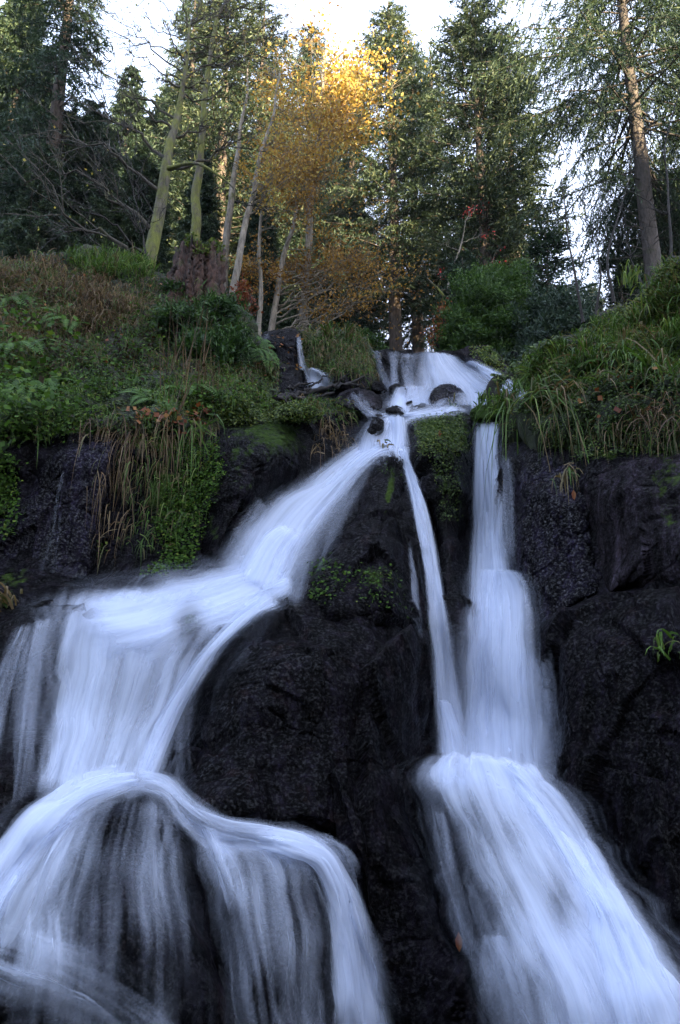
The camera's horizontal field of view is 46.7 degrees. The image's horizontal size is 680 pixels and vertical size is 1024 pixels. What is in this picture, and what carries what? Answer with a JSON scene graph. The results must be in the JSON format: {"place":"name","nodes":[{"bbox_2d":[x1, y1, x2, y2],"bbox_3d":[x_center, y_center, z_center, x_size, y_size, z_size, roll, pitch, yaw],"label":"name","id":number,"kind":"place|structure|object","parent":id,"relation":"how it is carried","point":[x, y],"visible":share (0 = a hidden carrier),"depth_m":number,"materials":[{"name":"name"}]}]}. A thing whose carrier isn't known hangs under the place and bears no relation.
{"place":"outdoors","nodes":[
{"label":"outdoors","id":0,"kind":"place"},
{"bbox_2d":[0,238,287,572],"bbox_3d":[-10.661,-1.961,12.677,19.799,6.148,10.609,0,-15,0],"label":"bank","id":1,"kind":"structure","parent":0,"point":[204,416],"depth_m":9.11,"materials":[{"name":"plant"}]},
{"bbox_2d":[0,338,68,354],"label":"fern","id":2,"kind":"object","parent":1,"relation":"on","point":[26,343],"visible":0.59,"depth_m":8.69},
{"bbox_2d":[24,8,195,257],"bbox_3d":[-3.702,-6.141,12.428,1.937,5.488,2.572,-14,-21,43],"label":"bare bush","id":3,"kind":"object","parent":1,"relation":"on","point":[122,232],"visible":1,"depth_m":12.39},
{"bbox_2d":[0,277,279,451],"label":"brambles","id":4,"kind":"object","parent":1,"relation":"on","point":[50,393],"visible":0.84,"depth_m":8.35,"materials":[{"name":"green plant"}]},
{"bbox_2d":[0,248,279,572],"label":"dry grass","id":5,"kind":"structure","parent":1,"relation":"on","point":[93,294],"depth_m":10.04,"materials":[{"name":"plant"}]},
{"bbox_2d":[117,388,178,409],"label":"fern","id":6,"kind":"object","parent":1,"relation":"on","point":[143,394],"visible":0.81,"depth_m":7.92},
{"bbox_2d":[0,0,353,267],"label":"bare tree","id":7,"kind":"object","parent":1,"relation":"on","point":[155,229],"visible":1,"depth_m":14.08,"materials":[{"name":"green plant"}]},
{"bbox_2d":[166,161,308,230],"bbox_3d":[-1.693,-5.276,13.051,2.426,1.362,0.813,2,-15,-8],"label":"tree branch","id":8,"kind":"object","parent":7,"relation":"attached to","point":[175,166],"visible":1,"depth_m":13.03,"materials":[{"name":"brown plant"}]},
{"bbox_2d":[146,232,228,313],"bbox_3d":[-2.116,-3.225,11.019,1.244,1.369,0.831,0,-15,0],"label":"stump","id":9,"kind":"object","parent":1,"relation":"on","point":[193,260],"visible":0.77,"depth_m":10.80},
{"bbox_2d":[138,274,259,372],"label":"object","id":10,"kind":"object","parent":1,"relation":"on","point":[227,342],"visible":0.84,"depth_m":9.85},
{"bbox_2d":[155,0,316,240],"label":"bare tree","id":11,"kind":"object","parent":1,"relation":"on","point":[196,206],"visible":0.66,"depth_m":15.70,"materials":[{"name":"green plant"}]},
{"bbox_2d":[229,273,262,315],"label":"red bush","id":12,"kind":"object","parent":1,"relation":"on","point":[246,295],"visible":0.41,"depth_m":11.55,"materials":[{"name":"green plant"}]},
{"bbox_2d":[204,2,298,293],"bbox_3d":[-2.172,-8.529,18.127,2.086,9.097,1.509,-14,-21,42],"label":"bare tree","id":13,"kind":"object","parent":1,"relation":"on","point":[227,225],"visible":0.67,"depth_m":17.53,"materials":[{"name":"green plant"}]},
{"bbox_2d":[244,336,279,366],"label":"fern","id":14,"kind":"object","parent":1,"relation":"on","point":[264,342],"visible":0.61,"depth_m":10.60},
{"bbox_2d":[226,35,359,294],"bbox_3d":[-0.952,-7.165,15.899,2.804,8.258,3.319,0,-15,0],"label":"maple","id":15,"kind":"object","parent":1,"relation":"on","point":[274,172],"visible":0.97,"depth_m":15.51,"materials":[{"name":"orange plant"}]},
{"bbox_2d":[227,124,386,335],"bbox_3d":[-0.784,-5.672,16.415,3.581,6.047,2.684,0,-15,0],"label":"maple","id":16,"kind":"object","parent":1,"relation":"on","point":[247,265],"visible":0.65,"depth_m":16.35,"materials":[{"name":"orange plant"}]},
{"bbox_2d":[261,118,442,349],"bbox_3d":[0.243,-5.710,17.405,4.048,6.070,3.303,-11,-19,35],"label":"maple","id":17,"kind":"object","parent":1,"relation":"on","point":[328,263],"visible":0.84,"depth_m":16.75,"materials":[{"name":"orange plant"}]},
{"bbox_2d":[0,349,643,1023],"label":"cliff","id":18,"kind":"structure","parent":0,"point":[36,647],"depth_m":6.13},
{"bbox_2d":[0,582,22,611],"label":"grass tuft","id":19,"kind":"object","parent":18,"relation":"on","point":[5,599],"visible":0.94,"depth_m":5.86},
{"bbox_2d":[0,439,119,577],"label":"boulder","id":20,"kind":"object","parent":18,"relation":"on","point":[51,528],"visible":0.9,"depth_m":6.96,"materials":[{"name":"stone"}]},
{"bbox_2d":[0,770,141,934],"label":"waterfall","id":21,"kind":"structure","parent":18,"relation":"on","point":[36,827],"depth_m":3.71,"materials":[{"name":"liquid"}]},
{"bbox_2d":[0,781,238,1023],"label":"waterfall","id":22,"kind":"structure","parent":18,"relation":"on","point":[111,923],"depth_m":3.22,"materials":[{"name":"liquid"}]},
{"bbox_2d":[54,569,286,783],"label":"waterfall","id":23,"kind":"structure","parent":18,"relation":"on","point":[146,621],"depth_m":5.37,"materials":[{"name":"liquid"}]},
{"bbox_2d":[180,602,203,623],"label":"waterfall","id":24,"kind":"object","parent":18,"relation":"on","point":[193,616],"visible":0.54,"depth_m":5.93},
{"bbox_2d":[161,414,226,513],"bbox_3d":[-1.442,-0.054,7.648,1.117,2.002,0.932,3,-15,-11],"label":"grass tuft","id":25,"kind":"object","parent":18,"relation":"on","point":[199,426],"visible":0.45,"depth_m":7.70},
{"bbox_2d":[0,431,408,617],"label":"creeping leaves","id":26,"kind":"object","parent":18,"relation":"on","point":[3,461],"visible":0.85,"depth_m":7.13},
{"bbox_2d":[199,416,306,563],"bbox_3d":[-0.893,-0.550,8.941,1.335,2.988,3.404,0,-15,0],"label":"boulder","id":27,"kind":"object","parent":18,"relation":"on","point":[262,461],"visible":0.76,"depth_m":7.50,"materials":[{"name":"stone"}]},
{"bbox_2d":[142,779,383,1023],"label":"waterfall","id":28,"kind":"structure","parent":18,"relation":"on","point":[356,980],"depth_m":3.97,"materials":[{"name":"liquid"}]},
{"bbox_2d":[259,362,303,404],"bbox_3d":[-0.925,-1.753,10.863,0.892,1.026,1.048,0,-15,0],"label":"boulder","id":29,"kind":"object","parent":18,"relation":"on","point":[291,375],"visible":0.3,"depth_m":10.62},
{"bbox_2d":[261,327,304,379],"bbox_3d":[-0.886,-2.414,12.364,0.732,1.437,1.207,0,-15,0],"label":"boulder","id":30,"kind":"object","parent":18,"relation":"on","point":[289,340],"visible":0.59,"depth_m":12.12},
{"bbox_2d":[197,829,380,1023],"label":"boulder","id":31,"kind":"object","parent":18,"relation":"on","point":[277,907],"visible":0.77,"depth_m":3.69,"materials":[{"name":"liquid"}]},
{"bbox_2d":[242,444,386,590],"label":"waterfall","id":32,"kind":"structure","parent":18,"relation":"on","point":[289,524],"depth_m":7.22,"materials":[{"name":"liquid"}]},
{"bbox_2d":[277,371,368,403],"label":"fallen branch","id":33,"kind":"object","parent":18,"relation":"on","point":[338,384],"visible":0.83,"depth_m":9.57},
{"bbox_2d":[179,595,489,1023],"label":"boulder","id":34,"kind":"object","parent":18,"relation":"on","point":[313,720],"visible":0.95,"depth_m":4.66,"materials":[{"name":"stone"}]},
{"bbox_2d":[0,249,679,525],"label":"moss","id":35,"kind":"object","parent":18,"relation":"on","point":[236,417],"visible":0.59,"depth_m":8.16,"materials":[{"name":"plant"}]},
{"bbox_2d":[0,238,679,468],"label":"dead stems","id":36,"kind":"object","parent":18,"relation":"on","point":[345,434],"visible":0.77,"depth_m":8.54,"materials":[{"name":"brown plant"}]},
{"bbox_2d":[302,329,377,389],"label":"knoll","id":37,"kind":"structure","parent":18,"relation":"on","point":[324,383],"depth_m":12.12,"materials":[{"name":"soil"}]},
{"bbox_2d":[6,256,676,433],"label":"leaf litter","id":38,"kind":"object","parent":18,"relation":"on","point":[198,404],"visible":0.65,"depth_m":7.59,"materials":[{"name":"brown plant"}]},
{"bbox_2d":[332,359,372,390],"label":"boulder","id":39,"kind":"object","parent":18,"relation":"on","point":[364,382],"visible":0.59,"depth_m":11.26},
{"bbox_2d":[331,387,382,412],"bbox_3d":[0.222,-1.432,10.234,0.670,0.633,0.924,0,-15,0],"label":"boulder","id":40,"kind":"object","parent":18,"relation":"on","point":[364,400],"visible":0.96,"depth_m":10.03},
{"bbox_2d":[292,449,426,632],"bbox_3d":[0.397,0.040,7.594,1.228,2.672,3.177,-4,-16,16],"label":"boulder","id":41,"kind":"object","parent":18,"relation":"on","point":[367,537],"visible":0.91,"depth_m":6.46,"materials":[{"name":"stone"}]},
{"bbox_2d":[353,326,390,350],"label":"conifer shrub","id":42,"kind":"object","parent":18,"relation":"on","point":[374,338],"visible":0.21,"depth_m":14.69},
{"bbox_2d":[365,414,383,440],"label":"boulder","id":43,"kind":"object","parent":18,"relation":"on","point":[375,429],"visible":1,"depth_m":8.99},
{"bbox_2d":[372,416,405,459],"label":"waterfall","id":44,"kind":"structure","parent":18,"relation":"on","point":[394,431],"depth_m":9.03,"materials":[{"name":"liquid"}]},
{"bbox_2d":[373,349,418,390],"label":"waterfall","id":45,"kind":"structure","parent":18,"relation":"on","point":[393,367],"depth_m":12.03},
{"bbox_2d":[388,383,406,399],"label":"boulder","id":46,"kind":"object","parent":18,"relation":"on","point":[395,390],"visible":0.9,"depth_m":10.98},
{"bbox_2d":[401,450,465,757],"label":"waterfall","id":47,"kind":"structure","parent":18,"relation":"on","point":[452,729],"depth_m":6.59,"materials":[{"name":"liquid"}]},
{"bbox_2d":[419,297,451,349],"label":"conifer shrub","id":48,"kind":"object","parent":18,"relation":"on","point":[434,328],"visible":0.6,"depth_m":13.64,"materials":[{"name":"green plant"}]},
{"bbox_2d":[408,412,478,689],"bbox_3d":[1.117,0.093,8.426,0.770,3.783,3.192,-2,-15,8],"label":"boulder","id":49,"kind":"object","parent":18,"relation":"on","point":[461,618],"visible":0.81,"depth_m":7.78,"materials":[{"name":"stone"}]},
{"bbox_2d":[427,384,469,408],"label":"boulder","id":50,"kind":"object","parent":18,"relation":"on","point":[440,394],"visible":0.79,"depth_m":10.46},
{"bbox_2d":[386,352,524,419],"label":"waterfall","id":51,"kind":"structure","parent":18,"relation":"on","point":[401,400],"depth_m":11.56,"materials":[{"name":"liquid"}]},
{"bbox_2d":[458,345,508,379],"bbox_3d":[2.310,-2.240,12.280,0.921,1.257,1.312,0,-15,0],"label":"boulder","id":52,"kind":"object","parent":18,"relation":"on","point":[464,355],"visible":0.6,"depth_m":11.94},
{"bbox_2d":[470,405,497,423],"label":"moss","id":53,"kind":"object","parent":18,"relation":"on","point":[492,419],"visible":0.69,"depth_m":8.93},
{"bbox_2d":[424,252,549,352],"bbox_3d":[2.750,-3.421,13.957,2.547,2.815,2.312,0,-15,0],"label":"conifer shrub","id":54,"kind":"object","parent":18,"relation":"on","point":[476,318],"visible":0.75,"depth_m":13.28,"materials":[{"name":"plant"}]},
{"bbox_2d":[466,425,528,769],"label":"waterfall","id":55,"kind":"structure","parent":18,"relation":"on","point":[500,656],"depth_m":6.39,"materials":[{"name":"liquid"}]},
{"bbox_2d":[410,747,679,1023],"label":"boulder","id":56,"kind":"object","parent":18,"relation":"on","point":[473,848],"visible":0.58,"depth_m":4.02,"materials":[{"name":"liquid"}]},
{"bbox_2d":[433,752,679,1023],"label":"waterfall","id":57,"kind":"structure","parent":56,"relation":"on","point":[641,985],"depth_m":3.54,"materials":[{"name":"liquid"}]},
{"bbox_2d":[491,441,602,628],"bbox_3d":[1.887,0.089,7.515,0.874,2.276,2.316,0,-15,0],"label":"boulder","id":58,"kind":"object","parent":18,"relation":"on","point":[544,534],"visible":0.91,"depth_m":6.79,"materials":[{"name":"stone"}]},
{"bbox_2d":[494,269,602,364],"bbox_3d":[3.450,-2.846,13.318,2.256,2.384,2.115,0,-15,0],"label":"conifer shrub","id":59,"kind":"object","parent":18,"relation":"on","point":[549,318],"visible":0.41,"depth_m":12.83,"materials":[{"name":"green plant"}]},
{"bbox_2d":[550,463,582,501],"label":"grass tuft","id":60,"kind":"object","parent":18,"relation":"on","point":[571,473],"visible":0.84,"depth_m":6.87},
{"bbox_2d":[534,580,679,946],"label":"boulder","id":61,"kind":"object","parent":18,"relation":"on","point":[610,693],"visible":0.98,"depth_m":4.68,"materials":[{"name":"stone"}]},
{"bbox_2d":[645,628,679,661],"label":"grass tuft","id":62,"kind":"object","parent":61,"relation":"on","point":[659,640],"visible":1,"depth_m":4.62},
{"bbox_2d":[583,450,679,591],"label":"boulder","id":63,"kind":"object","parent":18,"relation":"on","point":[633,505],"visible":0.91,"depth_m":6.04,"materials":[{"name":"stone"}]},
{"bbox_2d":[496,370,590,470],"bbox_3d":[2.156,-0.440,7.454,1.015,2.071,1.025,-14,-20,42],"label":"grass tuft","id":64,"kind":"object","parent":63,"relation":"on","point":[534,397],"visible":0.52,"depth_m":7.65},
{"bbox_2d":[0,0,679,349],"label":"sky","id":65,"kind":"structure","parent":0,"point":[424,15],"materials":[{"name":"white"}]},
{"bbox_2d":[280,248,679,462],"bbox_3d":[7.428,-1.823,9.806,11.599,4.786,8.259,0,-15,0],"label":"bank","id":66,"kind":"structure","parent":0,"point":[531,439],"depth_m":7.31,"materials":[{"name":"plant"}]},
{"bbox_2d":[461,372,535,508],"bbox_3d":[1.944,-0.376,8.194,1.446,2.283,1.331,0,-15,0],"label":"grass tuft","id":67,"kind":"object","parent":66,"relation":"on","point":[509,401],"visible":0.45,"depth_m":8.34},
{"bbox_2d":[506,343,548,387],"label":"grass tuft","id":68,"kind":"object","parent":66,"relation":"on","point":[532,363],"visible":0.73,"depth_m":8.33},
{"bbox_2d":[537,331,573,359],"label":"grass tuft","id":69,"kind":"object","parent":66,"relation":"on","point":[564,350],"visible":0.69,"depth_m":8.14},
{"bbox_2d":[542,80,584,323],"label":"sapling","id":70,"kind":"object","parent":66,"relation":"on","point":[578,293],"visible":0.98,"depth_m":11.14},
{"bbox_2d":[539,374,612,468],"bbox_3d":[2.374,-0.481,7.252,0.853,1.720,0.802,0,-15,0],"label":"grass tuft","id":71,"kind":"object","parent":66,"relation":"on","point":[565,394],"visible":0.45,"depth_m":7.43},
{"bbox_2d":[555,335,613,373],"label":"grass tuft","id":72,"kind":"object","parent":66,"relation":"on","point":[582,343],"visible":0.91,"depth_m":7.63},
{"bbox_2d":[562,186,625,316],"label":"sapling","id":73,"kind":"object","parent":66,"relation":"on","point":[599,291],"visible":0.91,"depth_m":10.76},
{"bbox_2d":[572,68,657,303],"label":"sapling","id":74,"kind":"object","parent":66,"relation":"on","point":[613,301],"visible":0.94,"depth_m":10.71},
{"bbox_2d":[553,11,679,255],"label":"sapling","id":75,"kind":"object","parent":66,"relation":"on","point":[668,214],"visible":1,"depth_m":10.52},
{"bbox_2d":[617,259,648,295],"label":"grass tuft","id":76,"kind":"object","parent":66,"relation":"on","point":[632,273],"visible":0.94,"depth_m":8.94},
{"bbox_2d":[606,327,662,372],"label":"grass tuft","id":77,"kind":"object","parent":66,"relation":"on","point":[627,357],"visible":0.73,"depth_m":7.48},
{"bbox_2d":[613,293,657,328],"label":"grass tuft","id":78,"kind":"object","parent":66,"relation":"on","point":[642,314],"visible":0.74,"depth_m":8.03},
{"bbox_2d":[613,197,665,293],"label":"sapling","id":79,"kind":"object","parent":66,"relation":"on","point":[638,238],"visible":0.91,"depth_m":10.14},
{"bbox_2d":[619,334,679,386],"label":"grass tuft","id":80,"kind":"object","parent":66,"relation":"on","point":[639,356],"visible":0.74,"depth_m":7.01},
{"bbox_2d":[638,309,679,350],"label":"grass tuft","id":81,"kind":"object","parent":66,"relation":"on","point":[669,330],"visible":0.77,"depth_m":7.64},
{"bbox_3d":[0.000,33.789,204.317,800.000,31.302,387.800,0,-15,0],"label":"ground","id":82,"kind":"structure","parent":0,"visible":0},
{"bbox_2d":[0,0,53,256],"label":"spruce","id":83,"kind":"object","parent":82,"relation":"on","point":[7,41],"visible":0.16,"depth_m":23.94,"materials":[{"name":"green plant"}]},
{"bbox_2d":[0,140,71,263],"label":"spruce","id":84,"kind":"object","parent":82,"relation":"on","point":[44,207],"visible":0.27,"depth_m":17.63,"materials":[{"name":"green plant"}]},
{"bbox_2d":[0,0,146,259],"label":"spruce","id":85,"kind":"object","parent":82,"relation":"on","point":[56,50],"visible":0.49,"depth_m":19.34,"materials":[{"name":"green plant"}]},
{"bbox_2d":[29,97,128,252],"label":"spruce","id":86,"kind":"object","parent":82,"relation":"on","point":[97,203],"visible":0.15,"depth_m":19.27,"materials":[{"name":"green plant"}]},
{"bbox_2d":[100,64,152,248],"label":"spruce","id":87,"kind":"object","parent":82,"relation":"on","point":[131,137],"visible":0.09,"depth_m":26.03,"materials":[{"name":"green plant"}]},
{"bbox_2d":[111,137,176,275],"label":"spruce","id":88,"kind":"object","parent":82,"relation":"on","point":[152,170],"visible":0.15,"depth_m":20.95,"materials":[{"name":"green plant"}]},
{"bbox_2d":[142,85,197,237],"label":"spruce","id":89,"kind":"object","parent":82,"relation":"on","point":[157,116],"visible":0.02,"depth_m":39.10,"materials":[{"name":"green plant"}]},
{"bbox_2d":[140,0,240,252],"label":"spruce","id":90,"kind":"object","parent":82,"relation":"on","point":[190,12],"visible":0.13,"depth_m":32.44,"materials":[{"name":"green plant"}]},
{"bbox_2d":[163,148,232,290],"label":"spruce","id":91,"kind":"object","parent":82,"relation":"on","point":[210,203],"visible":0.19,"depth_m":18.82,"materials":[{"name":"green plant"}]},
{"bbox_2d":[157,0,305,283],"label":"spruce","id":92,"kind":"object","parent":82,"relation":"on","point":[222,169],"visible":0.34,"depth_m":27.80,"materials":[{"name":"green plant"}]},
{"bbox_2d":[228,186,295,334],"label":"spruce","id":93,"kind":"object","parent":82,"relation":"on","point":[252,230],"visible":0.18,"depth_m":20.64,"materials":[{"name":"green plant"}]},
{"bbox_2d":[213,0,317,260],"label":"spruce","id":94,"kind":"object","parent":82,"relation":"on","point":[268,63],"visible":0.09,"depth_m":32.50,"materials":[{"name":"green plant"}]},
{"bbox_2d":[277,229,317,330],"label":"spruce","id":95,"kind":"object","parent":82,"relation":"on","point":[290,321],"visible":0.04,"depth_m":25.45,"materials":[{"name":"green plant"}]},
{"bbox_2d":[271,24,388,302],"bbox_3d":[-1.423,-11.320,33.773,6.689,24.216,6.612,-8,-17,26],"label":"spruce","id":96,"kind":"object","parent":82,"relation":"on","point":[307,58],"visible":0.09,"depth_m":35.54,"materials":[{"name":"green plant"}]},
{"bbox_2d":[308,241,356,331],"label":"spruce","id":97,"kind":"object","parent":82,"relation":"on","point":[331,307],"visible":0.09,"depth_m":23.11,"materials":[{"name":"green plant"}]},
{"bbox_2d":[244,0,443,330],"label":"maple","id":98,"kind":"object","parent":82,"relation":"on","point":[349,84],"visible":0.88,"depth_m":18.26,"materials":[{"name":"orange plant"}]},
{"bbox_2d":[309,63,408,335],"bbox_3d":[0.309,-9.311,30.330,5.317,19.471,5.379,-2,-15,6],"label":"spruce","id":99,"kind":"object","parent":82,"relation":"on","point":[340,213],"visible":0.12,"depth_m":30.85,"materials":[{"name":"green plant"}]},
{"bbox_2d":[336,196,388,349],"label":"spruce","id":100,"kind":"object","parent":82,"relation":"on","point":[354,216],"visible":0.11,"depth_m":27.62,"materials":[{"name":"green plant"}]},
{"bbox_2d":[315,0,459,352],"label":"spruce","id":101,"kind":"object","parent":82,"relation":"on","point":[393,16],"visible":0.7,"depth_m":23.98,"materials":[{"name":"green plant"}]},
{"bbox_2d":[345,40,470,352],"bbox_3d":[2.590,-9.358,28.201,5.083,18.615,5.142,5,-16,-16],"label":"spruce","id":102,"kind":"object","parent":82,"relation":"on","point":[420,325],"visible":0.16,"depth_m":28.14,"materials":[{"name":"green plant"}]},
{"bbox_2d":[388,47,476,348],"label":"spruce","id":103,"kind":"object","parent":82,"relation":"on","point":[430,60],"visible":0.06,"depth_m":34.55,"materials":[{"name":"green plant"}]},
{"bbox_2d":[416,248,480,350],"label":"spruce","id":104,"kind":"object","parent":82,"relation":"on","point":[456,264],"visible":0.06,"depth_m":15.21,"materials":[{"name":"green plant"}]},
{"bbox_2d":[433,199,506,297],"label":"birch","id":105,"kind":"object","parent":82,"relation":"on","point":[468,211],"visible":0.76,"depth_m":16.17,"materials":[{"name":"red plant"}]},
{"bbox_2d":[395,0,563,341],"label":"spruce","id":106,"kind":"object","parent":82,"relation":"on","point":[468,49],"visible":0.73,"depth_m":22.01,"materials":[{"name":"green plant"}]},
{"bbox_2d":[446,25,602,302],"bbox_3d":[6.215,-9.526,27.485,5.032,17.615,4.958,-13,-19,39],"label":"spruce","id":107,"kind":"object","parent":82,"relation":"on","point":[537,192],"visible":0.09,"depth_m":27.40,"materials":[{"name":"green plant"}]},
{"bbox_2d":[515,217,607,324],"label":"spruce","id":108,"kind":"object","parent":82,"relation":"on","point":[555,241],"visible":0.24,"depth_m":16.20,"materials":[{"name":"green plant"}]},
{"bbox_2d":[453,0,679,306],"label":"spruce","id":109,"kind":"object","parent":82,"relation":"on","point":[647,183],"visible":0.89,"depth_m":18.61,"materials":[{"name":"green plant"}]},
{"bbox_2d":[591,236,645,312],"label":"spruce","id":110,"kind":"object","parent":82,"relation":"on","point":[613,267],"visible":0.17,"depth_m":19.05,"materials":[{"name":"green plant"}]},
{"bbox_2d":[604,163,679,309],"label":"spruce","id":111,"kind":"object","parent":82,"relation":"on","point":[674,242],"visible":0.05,"depth_m":20.06,"materials":[{"name":"green plant"}]},
{"bbox_2d":[632,10,679,262],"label":"spruce","id":112,"kind":"object","parent":82,"relation":"on","point":[662,113],"visible":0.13,"depth_m":23.12,"materials":[{"name":"green plant"}]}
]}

